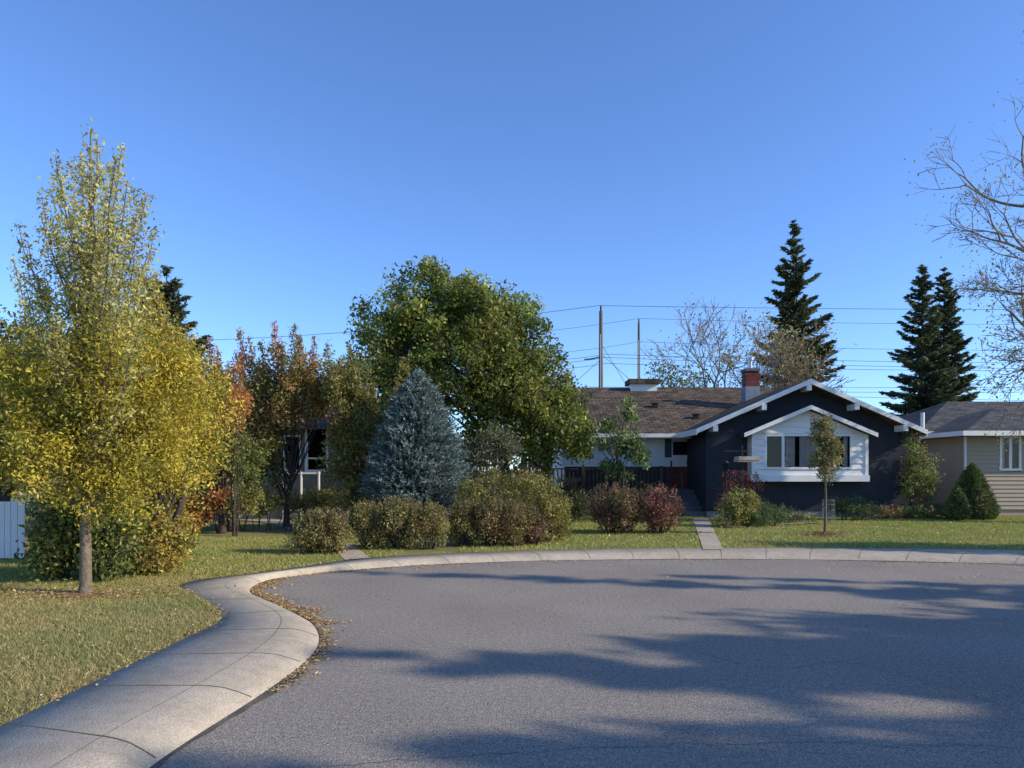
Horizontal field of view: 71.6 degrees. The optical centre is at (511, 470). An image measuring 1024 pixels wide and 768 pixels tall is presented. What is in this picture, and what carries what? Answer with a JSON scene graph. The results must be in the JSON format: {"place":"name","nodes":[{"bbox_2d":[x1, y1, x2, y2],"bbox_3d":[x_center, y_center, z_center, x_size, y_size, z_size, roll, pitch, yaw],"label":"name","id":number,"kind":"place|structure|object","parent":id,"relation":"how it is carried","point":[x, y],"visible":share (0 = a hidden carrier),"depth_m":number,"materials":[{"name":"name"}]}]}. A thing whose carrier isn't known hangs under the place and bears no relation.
{"place":"outdoors","nodes":[
{"label":"outdoors","id":0,"kind":"place"},
{"bbox_2d":[233,519,369,559],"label":"front path","id":1,"kind":"structure","parent":0,"point":[357,553],"depth_m":13.40,"materials":[{"name":"concrete"}]},
{"bbox_2d":[0,473,1023,725],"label":"lawn","id":2,"kind":"structure","parent":0,"point":[28,661],"depth_m":10.36,"materials":[{"name":"green plant"}]},
{"bbox_2d":[0,501,25,557],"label":"white board fence","id":3,"kind":"object","parent":2,"relation":"on","point":[12,516],"visible":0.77,"depth_m":12.00,"materials":[{"name":"paint"}]},
{"bbox_2d":[0,304,71,500],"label":"dark plum tree","id":4,"kind":"object","parent":2,"relation":"on","point":[5,497],"visible":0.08,"depth_m":12.29,"materials":[{"name":"green plant"}]},
{"bbox_2d":[31,590,133,599],"bbox_3d":[-5.208,1.472,8.562,1.290,0.045,0.700,0,0,0],"label":"mulch ring","id":5,"kind":"object","parent":2,"relation":"on","point":[92,593],"visible":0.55,"depth_m":8.44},
{"bbox_2d":[0,116,231,592],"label":"ash tree","id":6,"kind":"object","parent":5,"relation":"on","point":[101,376],"visible":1,"depth_m":8.31,"materials":[{"name":"yellow plant"}]},
{"bbox_2d":[13,486,159,581],"bbox_3d":[-5.885,0.828,9.938,1.967,1.377,1.550,0,0,0],"label":"lilac shrub","id":7,"kind":"object","parent":2,"relation":"on","point":[55,548],"visible":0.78,"depth_m":9.56,"materials":[{"name":"green plant"}]},
{"bbox_2d":[11,461,176,533],"bbox_3d":[-12.098,-0.063,16.377,8.771,3.182,4.153,0,0,-16],"label":"background hedge","id":8,"kind":"object","parent":2,"relation":"on","point":[35,509],"visible":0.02,"depth_m":16.76,"materials":[{"name":"green plant"}]},
{"bbox_2d":[109,264,214,427],"bbox_3d":[-14.748,-3.633,29.911,6.382,10.226,5.434,0,0,19],"label":"spruce tree","id":9,"kind":"object","parent":2,"relation":"on","point":[170,289],"visible":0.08,"depth_m":29.70,"materials":[{"name":"green plant"}]},
{"bbox_2d":[126,510,202,575],"bbox_3d":[-5.142,1.043,10.365,1.161,0.943,1.186,0,0,0],"label":"golden currant shrub","id":10,"kind":"object","parent":2,"relation":"on","point":[166,538],"visible":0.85,"depth_m":10.26,"materials":[{"name":"yellow plant"}]},
{"bbox_2d":[100,269,250,571],"bbox_3d":[-5.533,-0.835,11.292,2.556,4.696,2.424,0,0,0],"label":"golden maple tree","id":11,"kind":"object","parent":2,"relation":"on","point":[179,503],"visible":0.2,"depth_m":11.10,"materials":[{"name":"yellow plant"}]},
{"bbox_2d":[174,485,236,533],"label":"orange sumac shrub","id":12,"kind":"object","parent":2,"relation":"on","point":[215,502],"visible":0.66,"depth_m":16.78,"materials":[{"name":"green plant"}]},
{"bbox_2d":[167,410,276,531],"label":"tree","id":13,"kind":"object","parent":2,"relation":"on","point":[251,469],"visible":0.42,"depth_m":17.26,"materials":[{"name":"green plant"}]},
{"bbox_2d":[201,336,254,533],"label":"tree","id":14,"kind":"object","parent":2,"relation":"on","point":[235,369],"visible":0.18,"depth_m":16.90,"materials":[{"name":"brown plant"}]},
{"bbox_2d":[220,380,253,536],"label":"tree","id":15,"kind":"object","parent":2,"relation":"on","point":[246,396],"visible":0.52,"depth_m":16.25,"materials":[{"name":"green plant"}]},
{"bbox_2d":[141,396,386,519],"bbox_3d":[-7.600,-0.625,25.520,8.800,4.250,10.160,0,0,0],"label":"cream bungalow","id":16,"kind":"object","parent":2,"relation":"on","point":[309,476],"visible":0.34,"depth_m":22.00,"materials":[{"name":"white paint"}]},
{"bbox_2d":[305,429,327,471],"bbox_3d":[-6.056,-0.674,22.015,0.729,1.418,0.090,0,0,0],"label":"tall window frame","id":17,"kind":"structure","parent":16,"relation":"in","point":[306,434],"depth_m":21.99,"materials":[{"name":"white paint"}]},
{"bbox_2d":[308,429,325,469],"bbox_3d":[-6.056,-0.674,22.245,0.589,1.278,0.350,0,0,0],"label":"tall window interior","id":18,"kind":"structure","parent":16,"relation":"in","point":[315,449],"depth_m":22.42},
{"bbox_2d":[231,321,341,526],"bbox_3d":[-5.962,-1.222,18.804,3.342,5.428,2.568,0,0,0],"label":"ornamental pear tree","id":19,"kind":"object","parent":2,"relation":"on","point":[286,396],"visible":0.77,"depth_m":18.39,"materials":[{"name":"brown plant"}]},
{"bbox_2d":[202,468,379,530],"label":"foundation shrubs","id":20,"kind":"object","parent":2,"relation":"on","point":[330,498],"visible":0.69,"depth_m":17.53,"materials":[{"name":"green plant"}]},
{"bbox_2d":[283,506,358,553],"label":"spirea shrub","id":21,"kind":"object","parent":2,"relation":"on","point":[320,535],"visible":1,"depth_m":12.75,"materials":[{"name":"green plant"}]},
{"bbox_2d":[315,339,413,528],"bbox_3d":[-3.907,-0.937,18.321,2.474,4.895,1.933,0,0,-31],"label":"ornamental pear tree","id":22,"kind":"object","parent":2,"relation":"on","point":[355,421],"visible":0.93,"depth_m":17.96,"materials":[{"name":"green plant"}]},
{"bbox_2d":[346,493,450,549],"bbox_3d":[-2.171,0.968,13.582,2.039,1.087,1.134,0,0,0],"label":"hedge shrub","id":23,"kind":"object","parent":2,"relation":"on","point":[381,520],"visible":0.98,"depth_m":13.45,"materials":[{"name":"green plant"}]},
{"bbox_2d":[356,365,479,517],"bbox_3d":[-2.331,-0.567,17.461,3.056,4.095,3.035,0,0,0],"label":"blue spruce","id":24,"kind":"object","parent":2,"relation":"on","point":[421,452],"visible":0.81,"depth_m":16.87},
{"bbox_2d":[21,425,912,486],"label":"distant trees","id":25,"kind":"object","parent":2,"relation":"on","point":[514,469],"visible":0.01,"depth_m":57.49,"materials":[{"name":"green plant"}]},
{"bbox_2d":[343,255,600,498],"bbox_3d":[-1.185,-2.637,21.858,7.868,8.328,5.343,0,0,0],"label":"green tree","id":26,"kind":"object","parent":2,"relation":"on","point":[436,332],"visible":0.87,"depth_m":20.87,"materials":[{"name":"green plant"}]},
{"bbox_2d":[453,416,526,502],"bbox_3d":[-0.711,-0.031,19.523,2.280,3.051,1.918,0,0,0],"label":"silver leaf shrub","id":27,"kind":"object","parent":2,"relation":"on","point":[474,458],"visible":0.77,"depth_m":19.32,"materials":[{"name":"green plant"}]},
{"bbox_2d":[441,494,539,545],"bbox_3d":[-0.452,0.970,14.168,2.027,1.086,1.143,0,0,0],"label":"hedge shrub","id":28,"kind":"object","parent":2,"relation":"on","point":[488,523],"visible":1,"depth_m":14.04,"materials":[{"name":"green plant"}]},
{"bbox_2d":[453,468,577,540],"bbox_3d":[0.048,0.713,15.704,3.078,1.597,2.056,0,0,30],"label":"rounded shrub","id":29,"kind":"object","parent":2,"relation":"on","point":[549,502],"visible":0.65,"depth_m":15.24,"materials":[{"name":"green plant"}]},
{"bbox_2d":[515,502,553,544],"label":"burgundy shrub","id":30,"kind":"object","parent":2,"relation":"on","point":[535,538],"visible":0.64,"depth_m":14.30,"materials":[{"name":"red plant"}]},
{"bbox_2d":[521,459,551,508],"bbox_3d":[0.922,0.515,26.040,1.200,1.930,0.080,0,0,0],"label":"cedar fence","id":31,"kind":"object","parent":2,"relation":"on","point":[532,468],"visible":0.05,"depth_m":26.00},
{"bbox_2d":[599,305,602,387],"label":"utility pole","id":32,"kind":"object","parent":2,"relation":"on","point":[600,348],"visible":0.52,"depth_m":44.90,"materials":[{"name":"brown wood"}]},
{"bbox_2d":[552,474,666,522],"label":"shade perennials","id":33,"kind":"object","parent":2,"relation":"on","point":[576,512],"visible":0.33,"depth_m":20.54,"materials":[{"name":"green plant"}]},
{"bbox_2d":[582,395,652,489],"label":"cherry sapling","id":34,"kind":"object","parent":2,"relation":"on","point":[623,445],"visible":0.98,"depth_m":20.42,"materials":[{"name":"green plant"}]},
{"bbox_2d":[585,480,650,533],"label":"barberry shrub","id":35,"kind":"object","parent":2,"relation":"on","point":[617,512],"visible":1,"depth_m":16.85,"materials":[{"name":"brown plant"}]},
{"bbox_2d":[637,318,639,378],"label":"utility pole","id":36,"kind":"object","parent":2,"relation":"on","point":[638,370],"visible":0.4,"depth_m":59.91,"materials":[{"name":"brown wood"}]},
{"bbox_2d":[219,305,1023,400],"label":"overhead wires","id":37,"kind":"object","parent":36,"relation":"attached to","point":[745,345],"visible":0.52,"depth_m":48.57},
{"bbox_2d":[639,481,688,532],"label":"barberry shrub","id":38,"kind":"object","parent":2,"relation":"on","point":[657,516],"visible":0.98,"depth_m":16.82,"materials":[{"name":"red plant"}]},
{"bbox_2d":[552,445,784,486],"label":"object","id":39,"kind":"structure","parent":2,"relation":"on","point":[559,471],"depth_m":29.00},
{"bbox_2d":[628,384,656,390],"bbox_3d":[5.408,-3.384,29.500,1.074,0.367,0.800,0,0,0],"label":"ridge box","id":40,"kind":"object","parent":39,"relation":"on","point":[642,387],"visible":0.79,"depth_m":29.10,"materials":[{"name":"white paint"}]},
{"bbox_2d":[625,379,660,386],"bbox_3d":[5.418,-3.663,29.500,1.294,0.191,1.100,0,0,0],"label":"ridge box cap","id":41,"kind":"object","parent":40,"relation":"on","point":[642,381],"visible":0.79,"depth_m":28.95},
{"bbox_2d":[682,381,804,433],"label":"roof","id":42,"kind":"structure","parent":39,"relation":"attached to","point":[735,408],"depth_m":24.24,"materials":[{"name":"brown"}]},
{"bbox_2d":[696,379,810,432],"bbox_3d":[7.620,-2.038,22.380,3.600,1.723,0.039,0,0,0],"label":"rake board","id":43,"kind":"object","parent":42,"relation":"attached to","point":[753,406],"visible":1,"depth_m":22.36,"materials":[{"name":"white paint"}]},
{"bbox_2d":[742,371,758,387],"bbox_3d":[9.155,-2.898,27.250,0.497,1.798,0.500,0,0,0],"label":"chimney stack","id":44,"kind":"object","parent":39,"relation":"on","point":[750,378],"visible":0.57,"depth_m":27.00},
{"bbox_2d":[812,385,925,435],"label":"roof","id":45,"kind":"structure","parent":39,"relation":"attached to","point":[846,402],"depth_m":22.62,"materials":[{"name":"brown"}]},
{"bbox_2d":[708,384,907,431],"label":"beam ends","id":46,"kind":"object","parent":45,"relation":"attached to","point":[850,407],"visible":0.9,"depth_m":22.42,"materials":[{"name":"white paint"}]},
{"bbox_2d":[811,379,927,434],"bbox_3d":[11.265,-2.019,22.380,3.690,1.762,0.039,0,0,0],"label":"rake board","id":47,"kind":"object","parent":45,"relation":"attached to","point":[869,406],"visible":1,"depth_m":22.36,"materials":[{"name":"white paint"}]},
{"bbox_2d":[644,353,723,387],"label":"bare tree","id":48,"kind":"object","parent":2,"relation":"on","point":[687,381],"visible":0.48,"depth_m":37.73,"materials":[{"name":"brown plant"}]},
{"bbox_2d":[668,489,705,516],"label":"front steps","id":49,"kind":"structure","parent":2,"relation":"on","point":[694,508],"depth_m":23.80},
{"bbox_2d":[635,310,793,387],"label":"bare tree","id":50,"kind":"object","parent":2,"relation":"on","point":[716,367],"visible":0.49,"depth_m":38.46,"materials":[{"name":"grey plant"}]},
{"bbox_2d":[714,485,765,526],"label":"golden shrub","id":51,"kind":"object","parent":2,"relation":"on","point":[741,504],"visible":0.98,"depth_m":18.87,"materials":[{"name":"green plant"}]},
{"bbox_2d":[713,469,766,520],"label":"burning bush","id":52,"kind":"object","parent":2,"relation":"on","point":[733,481],"visible":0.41,"depth_m":20.89,"materials":[{"name":"red plant"}]},
{"bbox_2d":[724,445,759,492],"bbox_3d":[6.458,0.381,20.000,0.939,2.198,0.440,0,0,0],"label":"signpost","id":53,"kind":"object","parent":2,"relation":"on","point":[741,459],"visible":0.91,"depth_m":19.96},
{"bbox_2d":[660,293,855,387],"bbox_3d":[12.478,-3.978,37.618,10.119,11.204,5.302,0,0,-14],"label":"bare tree","id":54,"kind":"object","parent":2,"relation":"on","point":[688,331],"visible":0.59,"depth_m":37.07,"materials":[{"name":"grey plant"}]},
{"bbox_2d":[740,499,799,526],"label":"juniper shrub","id":55,"kind":"object","parent":2,"relation":"on","point":[768,516],"visible":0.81,"depth_m":19.08,"materials":[{"name":"green plant"}]},
{"bbox_2d":[702,302,842,387],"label":"bare tree","id":56,"kind":"object","parent":2,"relation":"on","point":[777,357],"visible":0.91,"depth_m":33.81,"materials":[{"name":"brown plant"}]},
{"bbox_2d":[729,330,855,391],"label":"bare tree","id":57,"kind":"object","parent":2,"relation":"on","point":[801,377],"visible":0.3,"depth_m":34.16,"materials":[{"name":"brown plant"}]},
{"bbox_2d":[751,219,845,387],"bbox_3d":[15.769,-6.348,39.909,7.187,15.656,7.149,0,0,-22],"label":"spruce tree","id":58,"kind":"object","parent":2,"relation":"on","point":[791,307],"visible":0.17,"depth_m":39.54,"materials":[{"name":"green plant"}]},
{"bbox_2d":[703,510,899,516],"bbox_3d":[9.590,1.450,28.015,6.540,0.300,9.970,0,0,0],"label":"foundation","id":59,"kind":"object","parent":2,"relation":"on","point":[712,513],"visible":0.14,"depth_m":23.03,"materials":[{"name":"concrete"}]},
{"bbox_2d":[704,411,750,510],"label":"front wall","id":60,"kind":"structure","parent":59,"relation":"on","point":[720,441],"depth_m":23.00,"materials":[{"name":"blue paint"}]},
{"bbox_2d":[749,433,869,481],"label":"bay trim","id":61,"kind":"structure","parent":60,"relation":"attached to","point":[812,478],"depth_m":22.53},
{"bbox_2d":[755,433,764,474],"bbox_3d":[7.845,-0.530,22.586,0.409,1.340,0.032,0,0,0],"label":"bay siding","id":62,"kind":"object","parent":61,"relation":"attached to","point":[759,451],"visible":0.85,"depth_m":22.58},
{"bbox_2d":[744,405,810,436],"bbox_3d":[8.350,-1.564,22.299,2.100,1.012,0.039,0,0,0],"label":"bay rake","id":63,"kind":"object","parent":61,"relation":"attached to","point":[781,419],"visible":1,"depth_m":22.28,"materials":[{"name":"white paint"}]},
{"bbox_2d":[767,436,848,466],"bbox_3d":[9.435,-0.610,22.910,2.650,0.980,0.500,0,0,0],"label":"picture window interior","id":64,"kind":"object","parent":61,"relation":"attached to","point":[773,451],"visible":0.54,"depth_m":23.16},
{"bbox_2d":[765,470,851,474],"bbox_3d":[9.435,0.050,22.586,2.770,0.180,0.032,0,0,0],"label":"bay siding","id":65,"kind":"object","parent":61,"relation":"attached to","point":[800,472],"visible":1,"depth_m":22.58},
{"bbox_2d":[811,405,877,436],"bbox_3d":[10.450,-1.564,22.299,2.100,1.012,0.039,0,0,0],"label":"bay rake","id":66,"kind":"object","parent":61,"relation":"attached to","point":[850,423],"visible":1,"depth_m":22.28,"materials":[{"name":"white paint"}]},
{"bbox_2d":[852,433,864,474],"bbox_3d":[11.066,-0.530,22.586,0.489,1.340,0.032,0,0,0],"label":"bay siding","id":67,"kind":"object","parent":61,"relation":"attached to","point":[858,450],"visible":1,"depth_m":22.58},
{"bbox_2d":[684,431,851,509],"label":"side walls","id":68,"kind":"structure","parent":59,"relation":"on","point":[694,448],"depth_m":24.19,"materials":[{"name":"blue paint"}]},
{"bbox_2d":[752,482,854,510],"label":"front wall","id":69,"kind":"structure","parent":59,"relation":"on","point":[805,496],"depth_m":23.00,"materials":[{"name":"blue paint"}]},
{"bbox_2d":[855,410,909,509],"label":"front wall","id":70,"kind":"structure","parent":59,"relation":"on","point":[886,449],"depth_m":23.00,"materials":[{"name":"blue paint"}]},
{"bbox_2d":[751,389,854,427],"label":"front wall top","id":71,"kind":"structure","parent":70,"relation":"on","point":[788,403],"depth_m":23.00,"materials":[{"name":"blue paint"}]},
{"bbox_2d":[710,504,905,527],"bbox_3d":[8.524,1.252,20.507,7.734,0.524,1.328,0,0,-28],"label":"flower bed","id":72,"kind":"object","parent":2,"relation":"on","point":[725,524],"visible":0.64,"depth_m":20.50,"materials":[{"name":"green plant"}]},
{"bbox_2d":[800,530,848,536],"bbox_3d":[7.287,1.442,16.471,1.171,0.095,1.334,0,0,28],"label":"mulch ring","id":73,"kind":"object","parent":2,"relation":"on","point":[820,533],"visible":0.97,"depth_m":16.29,"materials":[{"name":"brown wood"}]},
{"bbox_2d":[806,410,845,532],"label":"young linden tree","id":74,"kind":"object","parent":73,"relation":"on","point":[826,440],"visible":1,"depth_m":16.39,"materials":[{"name":"green plant"}]},
{"bbox_2d":[827,495,881,520],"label":"juniper shrub","id":75,"kind":"object","parent":2,"relation":"on","point":[842,505],"visible":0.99,"depth_m":21.36,"materials":[{"name":"green plant"}]},
{"bbox_2d":[883,502,945,518],"bbox_3d":[12.748,1.250,22.050,2.435,0.535,1.028,0,0,18],"label":"hosta border","id":76,"kind":"object","parent":2,"relation":"on","point":[921,511],"visible":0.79,"depth_m":21.98,"materials":[{"name":"green plant"}]},
{"bbox_2d":[897,429,945,517],"bbox_3d":[13.037,0.060,22.512,1.522,2.889,1.221,0,0,0],"label":"shrub","id":77,"kind":"object","parent":2,"relation":"on","point":[921,473],"visible":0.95,"depth_m":22.45,"materials":[{"name":"green plant"}]},
{"bbox_2d":[879,264,965,450],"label":"spruce tree","id":78,"kind":"object","parent":2,"relation":"on","point":[919,360],"visible":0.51,"depth_m":44.62,"materials":[{"name":"green plant"}]},
{"bbox_2d":[922,436,960,511],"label":"house wall","id":79,"kind":"structure","parent":2,"relation":"on","point":[948,449],"depth_m":25.18,"materials":[{"name":"beige"}]},
{"bbox_2d":[919,267,978,400],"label":"spruce tree","id":80,"kind":"object","parent":2,"relation":"on","point":[950,321],"visible":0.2,"depth_m":45.39,"materials":[{"name":"green plant"}]},
{"bbox_2d":[942,485,972,519],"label":"dwarf conifer","id":81,"kind":"object","parent":2,"relation":"on","point":[957,506],"visible":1,"depth_m":21.14,"materials":[{"name":"green plant"}]},
{"bbox_2d":[904,13,1023,468],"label":"elm tree","id":82,"kind":"object","parent":2,"relation":"on","point":[1011,314],"visible":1,"depth_m":20.00,"materials":[{"name":"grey plant"}]},
{"bbox_2d":[945,462,1000,519],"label":"dwarf conifer","id":83,"kind":"object","parent":2,"relation":"on","point":[975,487],"visible":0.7,"depth_m":21.64,"materials":[{"name":"green plant"}]},
{"bbox_2d":[961,436,1023,514],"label":"trim","id":84,"kind":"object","parent":2,"relation":"on","point":[1011,511],"visible":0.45,"depth_m":24.03,"materials":[{"name":"beige"}]},
{"bbox_2d":[966,436,1000,506],"bbox_3d":[15.922,0.060,23.986,1.158,2.480,0.032,0,0,0],"label":"front siding","id":85,"kind":"object","parent":84,"relation":"attached to","point":[982,456],"visible":0.62,"depth_m":23.98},
{"bbox_2d":[999,436,1021,470],"bbox_3d":[16.845,-0.595,23.995,0.729,1.187,0.090,0,0,0],"label":"front window frame","id":86,"kind":"object","parent":84,"relation":"attached to","point":[1010,468],"visible":0.89,"depth_m":23.97,"materials":[{"name":"white paint"}]},
{"bbox_2d":[1004,438,1016,467],"bbox_3d":[16.845,-0.595,24.225,0.569,1.027,0.350,0,0,0],"label":"front window interior","id":87,"kind":"object","parent":86,"relation":"attached to","point":[1014,454],"visible":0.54,"depth_m":24.29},
{"bbox_2d":[1000,472,1020,508],"bbox_3d":[16.845,0.669,23.986,0.689,1.261,0.032,0,0,0],"label":"front siding","id":88,"kind":"object","parent":84,"relation":"attached to","point":[1010,490],"visible":0.99,"depth_m":23.98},
{"bbox_2d":[1020,436,1023,508],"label":"front siding","id":89,"kind":"object","parent":84,"relation":"attached to","point":[1022,489],"visible":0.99,"depth_m":23.99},
{"bbox_2d":[0,548,1023,767],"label":"sidewalk","id":90,"kind":"structure","parent":0,"point":[150,710],"depth_m":5.38,"materials":[{"name":"concrete"}]},
{"bbox_2d":[0,0,1023,470],"label":"sky","id":91,"kind":"structure","parent":0,"point":[627,156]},
{"bbox_2d":[149,559,1023,767],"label":"road","id":92,"kind":"structure","parent":0,"point":[588,665],"depth_m":5.69,"materials":[{"name":"asphalt"}]},
{"bbox_2d":[0,522,1021,722],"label":"fallen leaves","id":93,"kind":"object","parent":92,"relation":"on","point":[283,604],"visible":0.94,"depth_m":8.43,"materials":[{"name":"brown plant"}]},
{"bbox_2d":[544,466,662,515],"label":"wooden deck","id":94,"kind":"structure","parent":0,"point":[583,474],"depth_m":23.41,"materials":[{"name":"brown wood"}]},
{"bbox_2d":[564,467,664,512],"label":"fence","id":95,"kind":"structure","parent":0,"point":[591,477],"depth_m":25.45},
{"bbox_2d":[562,439,686,466],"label":"wing wall","id":96,"kind":"structure","parent":0,"point":[656,448],"depth_m":25.50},
{"bbox_2d":[563,388,774,436],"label":"wing roof front","id":97,"kind":"structure","parent":96,"relation":"on","point":[674,410],"depth_m":27.50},
{"bbox_2d":[592,434,689,436],"bbox_3d":[3.950,-1.235,24.799,4.500,0.130,0.097,0,0,0],"label":"wing gutter","id":98,"kind":"object","parent":97,"relation":"attached to","point":[658,435],"visible":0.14,"depth_m":24.75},
{"bbox_2d":[665,467,686,509],"bbox_3d":[6.200,0.675,25.570,1.400,1.649,0.260,0,0,0],"label":"wing brick","id":99,"kind":"object","parent":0,"point":[677,472],"visible":0.21,"depth_m":25.44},
{"bbox_2d":[694,518,722,548],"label":"front path","id":100,"kind":"structure","parent":0,"point":[706,532],"depth_m":16.55,"materials":[{"name":"concrete"}]},
{"bbox_2d":[741,386,759,401],"bbox_3d":[9.155,-2.630,27.250,0.537,1.163,0.540,0,0,0],"label":"chimney flashing","id":101,"kind":"object","parent":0,"point":[749,392],"visible":0.36,"depth_m":26.98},
{"bbox_2d":[764,434,852,468],"bbox_3d":[9.435,-0.610,22.605,2.800,1.130,0.090,0,0,0],"label":"picture window frame","id":102,"kind":"object","parent":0,"point":[783,451],"visible":0.82,"depth_m":22.58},
{"bbox_2d":[755,427,861,432],"bbox_3d":[9.400,-1.290,22.600,3.520,0.190,0.060,0,0,0],"label":"bay gable board","id":103,"kind":"object","parent":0,"point":[800,430],"visible":0.64,"depth_m":22.58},
{"bbox_2d":[770,421,846,426],"bbox_3d":[9.400,-1.480,22.600,2.786,0.190,0.060,0,0,0],"label":"bay gable board","id":104,"kind":"object","parent":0,"point":[794,424],"visible":0.64,"depth_m":22.58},
{"bbox_2d":[784,415,832,420],"bbox_3d":[9.400,-1.670,22.600,1.881,0.190,0.060,0,0,0],"label":"bay gable board","id":105,"kind":"object","parent":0,"point":[801,418],"visible":0.5,"depth_m":22.58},
{"bbox_2d":[786,437,847,465],"bbox_3d":[9.745,-0.615,22.728,1.990,0.950,0.084,0,0,0],"label":"picture window curtain","id":106,"kind":"object","parent":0,"point":[804,446],"visible":0.85,"depth_m":22.73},
{"bbox_2d":[910,408,1023,441],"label":"front roof","id":107,"kind":"structure","parent":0,"point":[980,420],"depth_m":25.43,"materials":[{"name":"grey"}]},
{"bbox_2d":[900,401,1023,430],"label":"roof","id":108,"kind":"structure","parent":107,"relation":"on","point":[939,415],"depth_m":29.15,"materials":[{"name":"grey"}]},
{"bbox_2d":[920,413,966,469],"bbox_3d":[15.267,-0.425,25.141,0.140,3.450,2.461,0,0,-3],"label":"vent and downpipe","id":109,"kind":"object","parent":108,"relation":"attached to","point":[922,419],"visible":0.5,"depth_m":23.93,"materials":[{"name":"metal"}]},
{"bbox_2d":[910,431,1023,439],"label":"front roof fascia","id":110,"kind":"structure","parent":107,"relation":"attached to","point":[960,433],"depth_m":23.34,"materials":[{"name":"white paint"}]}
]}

